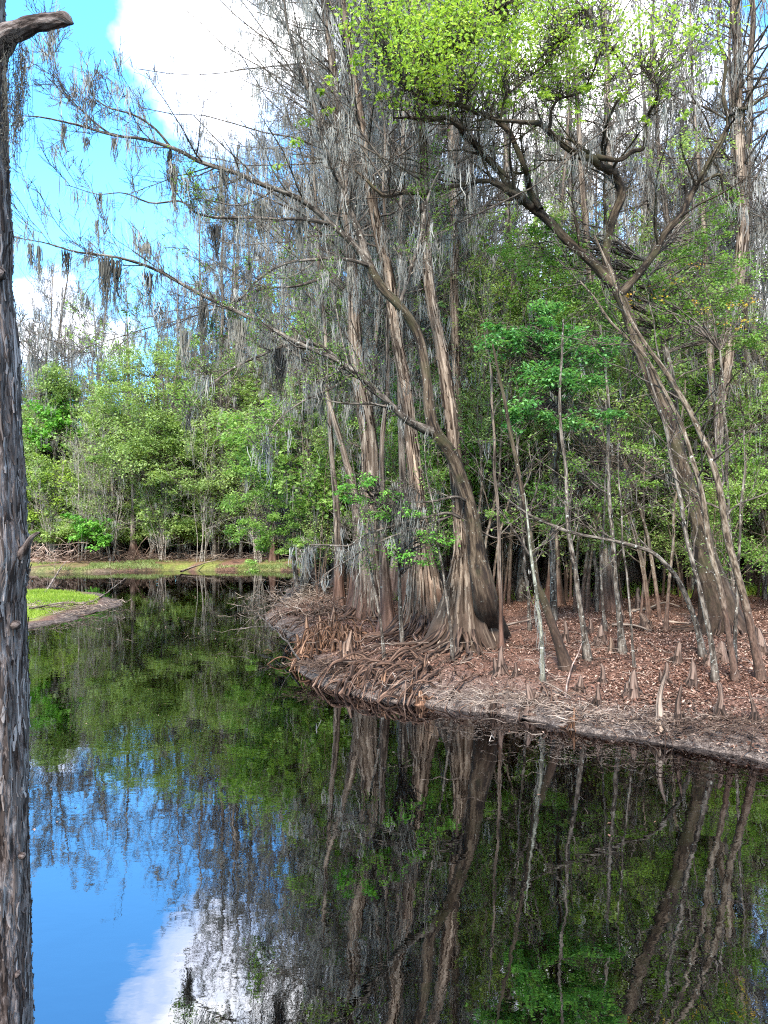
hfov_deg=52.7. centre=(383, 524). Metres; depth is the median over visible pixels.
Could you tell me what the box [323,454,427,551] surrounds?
leafy tree
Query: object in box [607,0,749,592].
cypress tree
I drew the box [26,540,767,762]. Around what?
ground
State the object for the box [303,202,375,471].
understory tree
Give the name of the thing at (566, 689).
fallen branch
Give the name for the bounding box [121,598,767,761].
twig scatter
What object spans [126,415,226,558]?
leafy tree
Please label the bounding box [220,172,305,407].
cypress tree
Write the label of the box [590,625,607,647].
cypress knee
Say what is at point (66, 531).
bank shrub
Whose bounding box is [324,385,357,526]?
snapped trunk
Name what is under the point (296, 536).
leafy tree
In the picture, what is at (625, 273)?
cypress tree
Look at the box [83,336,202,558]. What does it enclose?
broadleaf tree
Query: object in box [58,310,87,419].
cypress tree
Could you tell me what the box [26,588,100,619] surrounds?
short grass
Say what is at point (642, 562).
understory tree
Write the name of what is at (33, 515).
leafy tree
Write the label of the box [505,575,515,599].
cypress knee
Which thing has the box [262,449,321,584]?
understory tree
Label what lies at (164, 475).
broadleaf tree
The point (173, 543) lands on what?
bank shrub
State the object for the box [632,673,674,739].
cypress knee
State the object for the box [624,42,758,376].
cypress tree
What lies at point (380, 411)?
cypress tree
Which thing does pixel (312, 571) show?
cypress tree
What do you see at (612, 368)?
understory tree
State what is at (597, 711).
stick scatter
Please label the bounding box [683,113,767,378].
cypress tree
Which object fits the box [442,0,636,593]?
cypress tree
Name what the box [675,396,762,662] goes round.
sapling
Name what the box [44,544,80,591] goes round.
fallen branch
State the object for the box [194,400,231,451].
leafy tree
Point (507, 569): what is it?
understory tree
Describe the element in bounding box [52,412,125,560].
twiggy shrub
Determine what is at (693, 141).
cypress tree
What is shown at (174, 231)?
cypress tree
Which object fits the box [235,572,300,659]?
fallen branch
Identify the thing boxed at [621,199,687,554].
sapling
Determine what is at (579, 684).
cypress knee
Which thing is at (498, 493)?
understory tree
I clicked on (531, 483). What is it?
understory tree
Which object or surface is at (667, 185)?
cypress tree
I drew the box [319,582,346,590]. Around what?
fallen branch
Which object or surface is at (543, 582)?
cypress knee
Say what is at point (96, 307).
cypress tree
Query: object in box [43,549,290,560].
brush pile
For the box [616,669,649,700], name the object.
cypress knee
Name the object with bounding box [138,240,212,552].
cypress tree
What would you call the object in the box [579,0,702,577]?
cypress tree
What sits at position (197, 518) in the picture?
bank shrub
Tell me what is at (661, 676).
cypress knee
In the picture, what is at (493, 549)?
understory tree
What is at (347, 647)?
cypress knee
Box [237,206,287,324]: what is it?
cypress tree
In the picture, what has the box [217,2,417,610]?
cypress tree
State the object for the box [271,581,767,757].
leaf litter
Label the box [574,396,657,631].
sapling
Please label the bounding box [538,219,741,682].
sapling
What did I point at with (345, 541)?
understory tree
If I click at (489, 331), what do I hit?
understory tree
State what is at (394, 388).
understory tree
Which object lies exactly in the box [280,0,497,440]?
cypress tree
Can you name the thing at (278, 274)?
cypress tree
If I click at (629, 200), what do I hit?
cypress tree
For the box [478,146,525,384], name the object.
cypress tree
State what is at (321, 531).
understory tree
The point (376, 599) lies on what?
sapling
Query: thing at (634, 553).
understory tree
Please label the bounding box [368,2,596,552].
cypress tree
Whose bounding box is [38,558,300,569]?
bank grass
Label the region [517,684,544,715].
cypress knee
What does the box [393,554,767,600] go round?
ground weeds
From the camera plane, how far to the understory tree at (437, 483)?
22.30 m
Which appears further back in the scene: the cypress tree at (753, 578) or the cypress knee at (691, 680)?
the cypress tree at (753, 578)
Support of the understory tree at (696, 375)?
on the ground at (177, 565)
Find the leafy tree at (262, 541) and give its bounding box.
[215,407,339,586]
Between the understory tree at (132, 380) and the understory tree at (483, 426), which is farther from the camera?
the understory tree at (132, 380)
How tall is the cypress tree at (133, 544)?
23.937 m
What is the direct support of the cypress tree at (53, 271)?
on the ground at (177, 565)
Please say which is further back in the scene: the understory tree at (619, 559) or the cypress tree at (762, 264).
the cypress tree at (762, 264)
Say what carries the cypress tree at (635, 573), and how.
on the ground at (177, 565)
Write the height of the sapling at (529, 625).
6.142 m
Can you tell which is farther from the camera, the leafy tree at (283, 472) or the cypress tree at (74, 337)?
the cypress tree at (74, 337)
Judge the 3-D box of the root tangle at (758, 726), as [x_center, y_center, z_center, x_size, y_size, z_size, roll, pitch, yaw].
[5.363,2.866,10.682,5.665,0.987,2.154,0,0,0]
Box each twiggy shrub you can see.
[23,438,74,558]
[27,446,69,555]
[44,420,128,555]
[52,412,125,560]
[67,409,147,560]
[81,395,162,545]
[82,399,171,553]
[106,413,179,556]
[132,458,185,560]
[145,407,211,554]
[157,418,225,558]
[161,382,249,561]
[192,431,239,558]
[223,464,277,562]
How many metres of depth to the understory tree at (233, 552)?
57.50 m
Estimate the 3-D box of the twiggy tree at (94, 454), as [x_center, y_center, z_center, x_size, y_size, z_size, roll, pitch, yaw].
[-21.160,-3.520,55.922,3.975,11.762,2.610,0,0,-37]
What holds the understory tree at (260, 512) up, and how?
on the ground at (177, 565)
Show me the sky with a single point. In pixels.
(145, 26)
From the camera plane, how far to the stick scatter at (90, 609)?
26.14 m
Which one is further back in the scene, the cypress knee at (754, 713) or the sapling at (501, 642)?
the sapling at (501, 642)
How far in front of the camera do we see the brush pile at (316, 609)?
21.99 m
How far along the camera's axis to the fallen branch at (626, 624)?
17.68 m
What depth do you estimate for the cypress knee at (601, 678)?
12.88 m
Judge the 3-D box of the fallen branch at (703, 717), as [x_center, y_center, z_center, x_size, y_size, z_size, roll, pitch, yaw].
[4.305,2.758,10.673,0.637,0.291,0.246,0,0,-24]
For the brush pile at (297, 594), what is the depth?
26.77 m
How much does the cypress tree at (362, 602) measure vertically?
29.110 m
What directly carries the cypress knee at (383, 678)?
on the ground at (177, 565)
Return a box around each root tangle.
[264,595,332,644]
[264,612,375,672]
[312,646,483,708]
[396,675,704,736]
[556,701,767,756]
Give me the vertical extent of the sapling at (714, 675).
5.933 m
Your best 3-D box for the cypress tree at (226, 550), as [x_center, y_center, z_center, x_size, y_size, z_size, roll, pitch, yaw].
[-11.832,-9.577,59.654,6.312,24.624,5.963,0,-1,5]
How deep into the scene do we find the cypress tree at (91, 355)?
60.75 m
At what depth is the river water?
7.19 m
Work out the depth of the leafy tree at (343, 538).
29.48 m
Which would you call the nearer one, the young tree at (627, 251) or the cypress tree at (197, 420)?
the young tree at (627, 251)
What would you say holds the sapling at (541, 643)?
on the ground at (177, 565)
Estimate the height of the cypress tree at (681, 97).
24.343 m
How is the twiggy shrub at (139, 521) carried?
on the ground at (177, 565)
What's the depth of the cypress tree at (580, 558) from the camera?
30.21 m
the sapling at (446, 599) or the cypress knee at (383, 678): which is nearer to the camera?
the cypress knee at (383, 678)
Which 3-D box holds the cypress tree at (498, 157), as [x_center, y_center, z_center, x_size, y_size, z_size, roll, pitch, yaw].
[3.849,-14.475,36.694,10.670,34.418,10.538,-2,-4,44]
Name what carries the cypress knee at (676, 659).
on the ground at (177, 565)
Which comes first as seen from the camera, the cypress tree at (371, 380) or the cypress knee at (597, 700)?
the cypress knee at (597, 700)
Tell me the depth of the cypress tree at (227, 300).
60.77 m
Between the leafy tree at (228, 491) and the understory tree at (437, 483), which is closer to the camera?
the understory tree at (437, 483)
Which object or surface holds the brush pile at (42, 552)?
on the ground at (177, 565)
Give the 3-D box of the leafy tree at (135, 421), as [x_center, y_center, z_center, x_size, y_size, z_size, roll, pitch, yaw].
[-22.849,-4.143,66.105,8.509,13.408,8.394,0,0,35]
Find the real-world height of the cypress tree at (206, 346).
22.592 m
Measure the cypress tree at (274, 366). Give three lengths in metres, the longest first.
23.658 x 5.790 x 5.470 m
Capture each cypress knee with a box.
[300,616,308,640]
[327,606,335,629]
[337,630,361,659]
[372,672,393,690]
[403,679,417,699]
[412,690,433,705]
[419,653,431,674]
[483,646,511,680]
[486,689,503,713]
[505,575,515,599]
[507,662,526,679]
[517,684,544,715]
[540,572,546,590]
[558,707,578,730]
[561,620,571,643]
[569,675,586,694]
[583,684,602,708]
[587,618,597,634]
[589,663,613,685]
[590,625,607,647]
[592,588,594,603]
[601,637,616,654]
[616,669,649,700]
[623,587,644,612]
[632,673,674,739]
[638,612,656,630]
[657,662,679,687]
[660,683,689,739]
[662,642,689,666]
[678,660,700,690]
[696,644,721,667]
[710,681,740,724]
[715,641,728,664]
[743,689,767,724]
[747,627,767,656]
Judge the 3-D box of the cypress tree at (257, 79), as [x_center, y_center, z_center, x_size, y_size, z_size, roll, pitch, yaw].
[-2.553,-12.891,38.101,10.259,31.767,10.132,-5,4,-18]
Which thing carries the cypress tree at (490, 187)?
on the ground at (177, 565)
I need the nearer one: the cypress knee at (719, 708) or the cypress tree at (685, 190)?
the cypress knee at (719, 708)
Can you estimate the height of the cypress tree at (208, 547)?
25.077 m
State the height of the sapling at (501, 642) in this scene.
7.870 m
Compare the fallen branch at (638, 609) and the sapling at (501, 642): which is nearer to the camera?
the sapling at (501, 642)
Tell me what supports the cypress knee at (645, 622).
on the ground at (177, 565)
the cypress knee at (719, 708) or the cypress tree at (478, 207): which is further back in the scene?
the cypress tree at (478, 207)
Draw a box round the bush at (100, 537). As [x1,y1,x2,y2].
[60,512,118,558]
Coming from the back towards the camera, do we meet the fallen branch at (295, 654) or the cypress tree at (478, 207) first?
the cypress tree at (478, 207)
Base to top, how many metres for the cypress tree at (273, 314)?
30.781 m
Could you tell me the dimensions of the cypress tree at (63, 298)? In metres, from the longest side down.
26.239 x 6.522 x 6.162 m
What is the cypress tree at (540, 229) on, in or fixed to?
on the ground at (177, 565)
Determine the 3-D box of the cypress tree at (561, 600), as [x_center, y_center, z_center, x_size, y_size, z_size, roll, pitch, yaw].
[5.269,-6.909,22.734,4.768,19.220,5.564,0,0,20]
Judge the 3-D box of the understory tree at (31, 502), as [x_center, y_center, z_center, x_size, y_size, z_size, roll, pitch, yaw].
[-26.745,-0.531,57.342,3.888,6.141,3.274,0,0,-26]
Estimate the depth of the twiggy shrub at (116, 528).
52.53 m
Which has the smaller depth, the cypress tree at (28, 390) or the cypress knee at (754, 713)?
the cypress knee at (754, 713)
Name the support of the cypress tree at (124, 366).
on the ground at (177, 565)
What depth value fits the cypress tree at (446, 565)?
24.84 m
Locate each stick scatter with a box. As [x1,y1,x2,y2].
[27,597,124,613]
[27,599,130,618]
[259,650,372,677]
[405,676,647,718]
[465,694,767,736]
[559,703,767,748]
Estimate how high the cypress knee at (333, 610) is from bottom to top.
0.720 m
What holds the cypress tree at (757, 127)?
on the ground at (177, 565)
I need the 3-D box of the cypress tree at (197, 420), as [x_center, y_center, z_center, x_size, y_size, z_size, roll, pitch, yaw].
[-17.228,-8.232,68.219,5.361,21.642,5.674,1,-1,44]
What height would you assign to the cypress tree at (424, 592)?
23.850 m
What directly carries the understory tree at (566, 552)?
on the ground at (177, 565)
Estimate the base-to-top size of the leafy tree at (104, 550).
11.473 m
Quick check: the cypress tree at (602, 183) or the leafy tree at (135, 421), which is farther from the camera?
the leafy tree at (135, 421)
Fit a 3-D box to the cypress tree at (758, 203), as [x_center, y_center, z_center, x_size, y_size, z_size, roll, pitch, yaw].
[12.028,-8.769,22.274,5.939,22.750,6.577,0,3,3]
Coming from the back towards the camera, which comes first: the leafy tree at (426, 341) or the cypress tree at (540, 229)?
the cypress tree at (540, 229)
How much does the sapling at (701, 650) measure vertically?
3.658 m
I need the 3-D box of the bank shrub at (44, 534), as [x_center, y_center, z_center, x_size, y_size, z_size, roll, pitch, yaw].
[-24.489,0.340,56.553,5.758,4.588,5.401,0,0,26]
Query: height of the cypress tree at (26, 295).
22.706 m
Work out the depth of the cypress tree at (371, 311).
27.32 m
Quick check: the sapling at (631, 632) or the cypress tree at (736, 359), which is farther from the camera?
the cypress tree at (736, 359)
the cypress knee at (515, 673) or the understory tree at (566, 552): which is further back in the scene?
the understory tree at (566, 552)
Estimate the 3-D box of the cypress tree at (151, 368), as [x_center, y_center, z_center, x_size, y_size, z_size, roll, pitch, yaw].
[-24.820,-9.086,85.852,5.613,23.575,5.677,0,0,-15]
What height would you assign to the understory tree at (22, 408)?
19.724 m
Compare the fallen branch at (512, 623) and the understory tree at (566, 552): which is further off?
the understory tree at (566, 552)
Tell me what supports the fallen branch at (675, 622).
on the ground at (177, 565)
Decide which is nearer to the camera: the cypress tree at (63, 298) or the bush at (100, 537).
the bush at (100, 537)
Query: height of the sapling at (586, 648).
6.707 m
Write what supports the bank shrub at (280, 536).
on the ground at (177, 565)
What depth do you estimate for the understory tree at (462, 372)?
25.02 m
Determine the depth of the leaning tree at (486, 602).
13.75 m
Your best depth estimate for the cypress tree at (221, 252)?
58.97 m
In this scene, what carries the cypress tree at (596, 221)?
on the ground at (177, 565)
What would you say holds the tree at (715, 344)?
on the ground at (177, 565)
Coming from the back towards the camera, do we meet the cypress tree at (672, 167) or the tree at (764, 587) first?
the cypress tree at (672, 167)
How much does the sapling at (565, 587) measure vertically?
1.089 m
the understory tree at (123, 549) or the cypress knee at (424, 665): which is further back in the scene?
the understory tree at (123, 549)
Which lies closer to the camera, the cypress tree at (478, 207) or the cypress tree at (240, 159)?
the cypress tree at (478, 207)
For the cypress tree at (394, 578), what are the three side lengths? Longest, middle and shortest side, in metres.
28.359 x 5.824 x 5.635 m
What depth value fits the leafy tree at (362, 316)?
31.80 m
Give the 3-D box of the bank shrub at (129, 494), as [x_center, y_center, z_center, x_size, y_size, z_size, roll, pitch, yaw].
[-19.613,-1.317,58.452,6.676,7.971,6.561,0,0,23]
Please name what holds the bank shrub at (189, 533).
on the ground at (177, 565)
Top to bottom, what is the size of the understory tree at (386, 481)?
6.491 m
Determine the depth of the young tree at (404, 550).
14.82 m
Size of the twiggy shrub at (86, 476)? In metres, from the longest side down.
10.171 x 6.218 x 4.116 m
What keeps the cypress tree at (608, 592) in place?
on the ground at (177, 565)
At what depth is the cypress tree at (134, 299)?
61.08 m
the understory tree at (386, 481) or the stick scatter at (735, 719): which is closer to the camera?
the stick scatter at (735, 719)
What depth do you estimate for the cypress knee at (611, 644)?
15.13 m
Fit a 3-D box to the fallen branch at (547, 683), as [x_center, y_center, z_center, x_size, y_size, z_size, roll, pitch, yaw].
[2.823,2.639,12.419,0.101,0.159,0.818,0,0,-27]
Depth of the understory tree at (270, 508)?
29.21 m
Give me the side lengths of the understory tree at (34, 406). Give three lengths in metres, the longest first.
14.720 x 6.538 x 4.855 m
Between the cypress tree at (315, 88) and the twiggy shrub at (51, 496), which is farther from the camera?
the twiggy shrub at (51, 496)
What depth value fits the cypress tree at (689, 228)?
38.88 m
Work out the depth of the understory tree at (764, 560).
19.61 m
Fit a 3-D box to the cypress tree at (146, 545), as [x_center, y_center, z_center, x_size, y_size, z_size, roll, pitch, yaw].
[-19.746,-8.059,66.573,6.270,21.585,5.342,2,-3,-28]
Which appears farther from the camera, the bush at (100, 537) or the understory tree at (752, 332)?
the bush at (100, 537)
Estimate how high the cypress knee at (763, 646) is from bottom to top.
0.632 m
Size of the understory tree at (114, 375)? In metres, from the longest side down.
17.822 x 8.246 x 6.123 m
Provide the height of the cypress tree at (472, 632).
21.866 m
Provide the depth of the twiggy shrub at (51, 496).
56.62 m
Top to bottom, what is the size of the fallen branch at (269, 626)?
0.817 m
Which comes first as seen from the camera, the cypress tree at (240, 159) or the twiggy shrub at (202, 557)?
the twiggy shrub at (202, 557)
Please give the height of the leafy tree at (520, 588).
11.360 m
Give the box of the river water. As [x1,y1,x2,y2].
[27,570,767,1023]
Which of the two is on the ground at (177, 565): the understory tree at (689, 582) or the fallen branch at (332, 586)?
the understory tree at (689, 582)
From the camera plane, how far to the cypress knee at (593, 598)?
22.95 m
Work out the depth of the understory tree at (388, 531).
28.37 m
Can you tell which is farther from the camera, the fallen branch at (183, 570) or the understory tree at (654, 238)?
the fallen branch at (183, 570)
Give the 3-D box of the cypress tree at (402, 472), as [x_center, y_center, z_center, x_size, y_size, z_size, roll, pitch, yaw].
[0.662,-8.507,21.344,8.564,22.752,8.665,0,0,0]
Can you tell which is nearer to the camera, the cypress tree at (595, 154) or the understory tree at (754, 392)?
the understory tree at (754, 392)
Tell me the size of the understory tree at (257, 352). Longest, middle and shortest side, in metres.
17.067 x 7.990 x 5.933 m
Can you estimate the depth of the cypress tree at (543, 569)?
28.83 m
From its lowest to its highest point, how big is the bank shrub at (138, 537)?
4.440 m
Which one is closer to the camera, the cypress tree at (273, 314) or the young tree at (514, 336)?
the young tree at (514, 336)
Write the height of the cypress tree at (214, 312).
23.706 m
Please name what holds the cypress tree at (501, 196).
on the ground at (177, 565)
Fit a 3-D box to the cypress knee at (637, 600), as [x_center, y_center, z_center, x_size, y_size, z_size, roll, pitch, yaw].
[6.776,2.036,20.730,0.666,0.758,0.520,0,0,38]
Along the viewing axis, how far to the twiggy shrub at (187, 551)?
55.91 m
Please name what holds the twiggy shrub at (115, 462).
on the ground at (177, 565)
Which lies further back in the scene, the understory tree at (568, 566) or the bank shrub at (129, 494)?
the bank shrub at (129, 494)
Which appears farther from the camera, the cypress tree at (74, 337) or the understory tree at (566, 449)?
the cypress tree at (74, 337)
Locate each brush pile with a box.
[30,535,123,563]
[31,536,193,565]
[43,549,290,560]
[213,571,349,632]
[237,592,397,631]
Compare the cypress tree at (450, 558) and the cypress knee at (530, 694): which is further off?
the cypress tree at (450, 558)
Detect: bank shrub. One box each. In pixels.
[27,498,44,544]
[27,500,78,550]
[39,492,94,550]
[84,458,153,555]
[106,499,147,544]
[135,520,192,548]
[162,496,233,557]
[182,478,244,549]
[216,517,257,557]
[255,493,293,552]
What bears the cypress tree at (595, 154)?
on the ground at (177, 565)
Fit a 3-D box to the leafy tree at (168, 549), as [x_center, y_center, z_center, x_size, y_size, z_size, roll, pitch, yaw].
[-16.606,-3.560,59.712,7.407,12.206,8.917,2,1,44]
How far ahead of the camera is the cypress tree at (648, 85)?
51.19 m
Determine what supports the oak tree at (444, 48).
on the ground at (177, 565)
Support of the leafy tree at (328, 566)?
on the ground at (177, 565)
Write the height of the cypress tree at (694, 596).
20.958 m
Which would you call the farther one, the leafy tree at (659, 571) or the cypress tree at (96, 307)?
the cypress tree at (96, 307)
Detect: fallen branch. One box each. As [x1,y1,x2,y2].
[29,571,126,608]
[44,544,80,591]
[180,545,229,572]
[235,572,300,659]
[235,606,295,634]
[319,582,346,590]
[507,612,544,625]
[542,680,574,699]
[564,643,581,697]
[612,622,651,630]
[627,602,678,612]
[662,619,690,623]
[673,715,707,736]
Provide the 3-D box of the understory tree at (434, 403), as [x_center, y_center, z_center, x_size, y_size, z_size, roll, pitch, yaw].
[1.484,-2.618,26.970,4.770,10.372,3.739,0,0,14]
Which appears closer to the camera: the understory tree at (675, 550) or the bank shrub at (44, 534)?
the understory tree at (675, 550)
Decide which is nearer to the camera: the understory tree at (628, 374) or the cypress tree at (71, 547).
the understory tree at (628, 374)
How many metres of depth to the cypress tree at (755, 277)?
45.51 m
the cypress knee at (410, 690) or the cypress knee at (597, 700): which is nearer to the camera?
the cypress knee at (597, 700)
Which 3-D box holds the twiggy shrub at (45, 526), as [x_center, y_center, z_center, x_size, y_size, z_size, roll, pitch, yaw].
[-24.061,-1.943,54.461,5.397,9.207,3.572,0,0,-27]
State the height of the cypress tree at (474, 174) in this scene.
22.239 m
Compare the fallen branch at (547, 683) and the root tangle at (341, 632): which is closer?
the fallen branch at (547, 683)
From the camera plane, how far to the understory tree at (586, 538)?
21.54 m
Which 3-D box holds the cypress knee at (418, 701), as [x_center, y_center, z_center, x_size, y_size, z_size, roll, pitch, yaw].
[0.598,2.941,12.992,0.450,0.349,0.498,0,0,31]
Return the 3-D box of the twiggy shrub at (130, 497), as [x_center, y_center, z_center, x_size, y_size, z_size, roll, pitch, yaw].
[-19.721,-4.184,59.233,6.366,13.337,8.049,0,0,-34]
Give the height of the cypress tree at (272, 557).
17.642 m
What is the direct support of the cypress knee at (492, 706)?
on the ground at (177, 565)
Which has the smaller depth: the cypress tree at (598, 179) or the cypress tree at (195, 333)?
the cypress tree at (598, 179)
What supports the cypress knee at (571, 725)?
on the ground at (177, 565)
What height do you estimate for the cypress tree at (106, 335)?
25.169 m
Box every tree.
[0,0,73,1023]
[8,0,510,638]
[12,252,117,555]
[13,251,117,554]
[16,305,53,434]
[17,239,91,554]
[21,333,43,403]
[21,340,30,415]
[21,383,73,465]
[22,233,98,547]
[22,357,92,556]
[22,395,89,554]
[25,452,79,557]
[27,488,48,515]
[32,411,85,548]
[33,464,91,557]
[40,332,94,550]
[43,432,72,479]
[46,399,168,557]
[54,338,154,552]
[57,415,145,552]
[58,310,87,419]
[60,215,190,558]
[60,397,110,555]
[64,279,125,426]
[70,264,138,551]
[71,327,118,550]
[73,405,138,550]
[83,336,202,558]
[93,316,147,547]
[97,287,153,545]
[98,0,544,639]
[102,359,169,400]
[106,478,145,556]
[112,254,213,427]
[114,417,193,559]
[120,283,193,550]
[122,251,220,553]
[122,397,193,554]
[123,317,186,551]
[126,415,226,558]
[136,352,165,399]
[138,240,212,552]
[141,327,295,559]
[153,245,237,553]
[155,190,247,418]
[159,126,271,554]
[161,294,204,547]
[163,248,254,553]
[165,313,199,550]
[169,265,260,429]
[172,94,293,419]
[172,164,282,555]
[181,327,224,551]
[186,0,535,684]
[187,302,385,597]
[187,411,266,557]
[190,248,263,555]
[191,254,286,554]
[192,109,310,552]
[194,251,273,408]
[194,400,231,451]
[197,364,279,557]
[202,0,663,691]
[203,430,260,487]
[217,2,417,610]
[219,0,387,431]
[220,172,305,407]
[225,0,471,592]
[228,276,290,557]
[235,321,305,557]
[236,415,291,559]
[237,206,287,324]
[238,321,291,562]
[242,0,400,585]
[246,256,309,556]
[246,299,297,406]
[247,7,404,398]
[247,253,364,586]
[249,185,320,548]
[253,431,300,562]
[260,384,341,594]
[262,125,319,405]
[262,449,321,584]
[264,163,321,547]
[267,0,551,607]
[268,144,377,583]
[268,342,358,599]
[271,0,572,614]
[272,0,767,644]
[276,0,505,462]
[278,7,439,266]
[279,439,353,592]
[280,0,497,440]
[283,0,512,589]
[286,344,394,592]
[302,1,435,551]
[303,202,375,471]
[306,2,471,631]
[315,0,570,491]
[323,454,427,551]
[326,0,487,599]
[327,281,407,380]
[332,461,460,641]
[335,0,570,406]
[336,212,501,492]
[337,230,504,513]
[340,178,500,551]
[346,379,474,573]
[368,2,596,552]
[372,0,562,367]
[375,169,561,598]
[376,231,638,600]
[378,312,482,535]
[378,443,452,559]
[385,178,598,604]
[385,477,394,566]
[390,105,526,566]
[392,83,630,579]
[404,188,615,582]
[431,308,543,583]
[434,106,496,319]
[435,127,506,525]
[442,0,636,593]
[445,23,521,313]
[468,298,629,619]
[475,51,592,580]
[475,476,532,577]
[476,186,767,589]
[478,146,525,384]
[478,415,736,612]
[479,0,648,605]
[484,325,644,599]
[495,171,560,557]
[499,0,760,588]
[502,0,686,611]
[509,445,587,578]
[511,269,716,619]
[515,279,573,567]
[516,0,640,582]
[528,243,691,547]
[529,306,657,608]
[530,105,751,612]
[530,389,668,602]
[530,401,617,588]
[533,140,601,564]
[536,217,626,582]
[543,113,635,296]
[552,98,661,420]
[558,95,635,220]
[559,329,687,587]
[559,451,589,577]
[560,359,704,598]
[564,365,706,591]
[573,114,622,230]
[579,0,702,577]
[580,183,765,419]
[581,302,765,583]
[592,132,667,247]
[601,187,662,250]
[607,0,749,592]
[610,0,767,601]
[610,62,756,568]
[611,0,691,245]
[613,0,767,608]
[615,262,762,596]
[618,136,674,561]
[619,42,746,372]
[623,421,749,607]
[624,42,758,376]
[625,0,767,590]
[628,92,686,556]
[637,250,767,551]
[644,135,728,277]
[647,128,725,291]
[647,425,730,593]
[649,386,738,594]
[657,0,767,534]
[658,287,735,580]
[660,103,718,216]
[661,418,767,584]
[664,157,720,361]
[677,274,767,551]
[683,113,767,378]
[687,90,767,394]
[691,346,743,517]
[694,0,767,496]
[695,214,767,524]
[697,360,767,599]
[698,381,767,596]
[718,169,767,373]
[727,0,767,433]
[734,467,767,575]
[739,350,767,508]
[752,234,767,342]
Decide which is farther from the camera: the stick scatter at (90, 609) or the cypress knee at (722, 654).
the stick scatter at (90, 609)
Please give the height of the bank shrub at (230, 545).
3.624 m
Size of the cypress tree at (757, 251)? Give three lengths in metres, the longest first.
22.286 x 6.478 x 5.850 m
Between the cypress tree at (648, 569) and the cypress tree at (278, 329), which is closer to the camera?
the cypress tree at (648, 569)
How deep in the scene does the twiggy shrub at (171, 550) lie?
58.13 m
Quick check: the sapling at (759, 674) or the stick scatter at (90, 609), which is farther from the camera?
the stick scatter at (90, 609)
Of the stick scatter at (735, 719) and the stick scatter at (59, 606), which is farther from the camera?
the stick scatter at (59, 606)
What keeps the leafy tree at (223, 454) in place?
on the ground at (177, 565)
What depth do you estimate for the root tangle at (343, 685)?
13.91 m
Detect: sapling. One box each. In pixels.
[318,420,385,660]
[410,434,458,662]
[450,275,546,650]
[478,298,601,660]
[479,336,587,671]
[489,373,549,631]
[494,462,706,658]
[502,486,558,681]
[535,315,660,654]
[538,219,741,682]
[548,169,767,682]
[564,571,568,601]
[570,440,673,668]
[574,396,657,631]
[612,336,719,682]
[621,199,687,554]
[644,368,743,631]
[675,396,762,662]
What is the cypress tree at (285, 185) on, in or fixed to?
on the ground at (177, 565)
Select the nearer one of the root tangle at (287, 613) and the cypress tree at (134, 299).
the root tangle at (287, 613)
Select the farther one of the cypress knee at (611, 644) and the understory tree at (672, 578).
the understory tree at (672, 578)
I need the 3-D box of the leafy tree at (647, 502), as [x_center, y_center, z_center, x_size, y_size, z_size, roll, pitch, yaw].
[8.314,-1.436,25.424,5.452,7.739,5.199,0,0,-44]
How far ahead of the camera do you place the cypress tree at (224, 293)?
57.95 m
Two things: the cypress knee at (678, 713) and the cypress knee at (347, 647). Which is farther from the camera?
the cypress knee at (347, 647)
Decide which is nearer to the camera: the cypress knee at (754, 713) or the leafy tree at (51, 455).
the cypress knee at (754, 713)
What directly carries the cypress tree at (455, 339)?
on the ground at (177, 565)
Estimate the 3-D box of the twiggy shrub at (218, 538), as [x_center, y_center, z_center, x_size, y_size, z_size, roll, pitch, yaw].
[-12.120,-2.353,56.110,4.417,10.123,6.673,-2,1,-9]
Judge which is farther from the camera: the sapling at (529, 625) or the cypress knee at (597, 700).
the sapling at (529, 625)
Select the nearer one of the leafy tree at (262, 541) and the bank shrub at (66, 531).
the leafy tree at (262, 541)
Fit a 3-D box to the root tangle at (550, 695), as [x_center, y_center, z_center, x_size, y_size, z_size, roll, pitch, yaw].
[2.486,2.922,12.071,4.776,0.874,2.317,0,0,0]
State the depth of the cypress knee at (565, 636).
16.38 m
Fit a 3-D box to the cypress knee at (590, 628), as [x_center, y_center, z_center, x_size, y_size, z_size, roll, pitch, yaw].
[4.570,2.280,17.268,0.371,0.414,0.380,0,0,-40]
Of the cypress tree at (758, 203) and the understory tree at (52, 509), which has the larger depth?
the understory tree at (52, 509)
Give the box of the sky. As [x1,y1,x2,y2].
[5,0,767,422]
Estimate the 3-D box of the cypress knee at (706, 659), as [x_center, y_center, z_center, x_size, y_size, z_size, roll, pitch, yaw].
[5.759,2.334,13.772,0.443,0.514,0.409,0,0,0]
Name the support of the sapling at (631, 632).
on the ground at (177, 565)
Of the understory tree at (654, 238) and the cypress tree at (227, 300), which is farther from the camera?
the cypress tree at (227, 300)
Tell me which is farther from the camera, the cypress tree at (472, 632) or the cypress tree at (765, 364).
the cypress tree at (765, 364)
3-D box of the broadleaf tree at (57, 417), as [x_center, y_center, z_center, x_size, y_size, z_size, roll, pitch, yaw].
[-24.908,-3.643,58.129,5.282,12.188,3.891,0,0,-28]
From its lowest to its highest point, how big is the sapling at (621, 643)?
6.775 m
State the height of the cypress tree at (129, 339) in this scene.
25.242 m
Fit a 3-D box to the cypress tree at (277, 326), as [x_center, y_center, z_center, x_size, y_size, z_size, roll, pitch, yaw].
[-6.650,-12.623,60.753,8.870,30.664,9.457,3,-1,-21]
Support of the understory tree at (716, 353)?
on the ground at (177, 565)
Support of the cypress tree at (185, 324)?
on the ground at (177, 565)
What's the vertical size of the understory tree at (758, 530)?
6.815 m
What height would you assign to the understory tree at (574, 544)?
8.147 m
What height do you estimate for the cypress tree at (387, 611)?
16.296 m
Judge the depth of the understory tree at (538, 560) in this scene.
28.38 m
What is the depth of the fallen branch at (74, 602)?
27.52 m

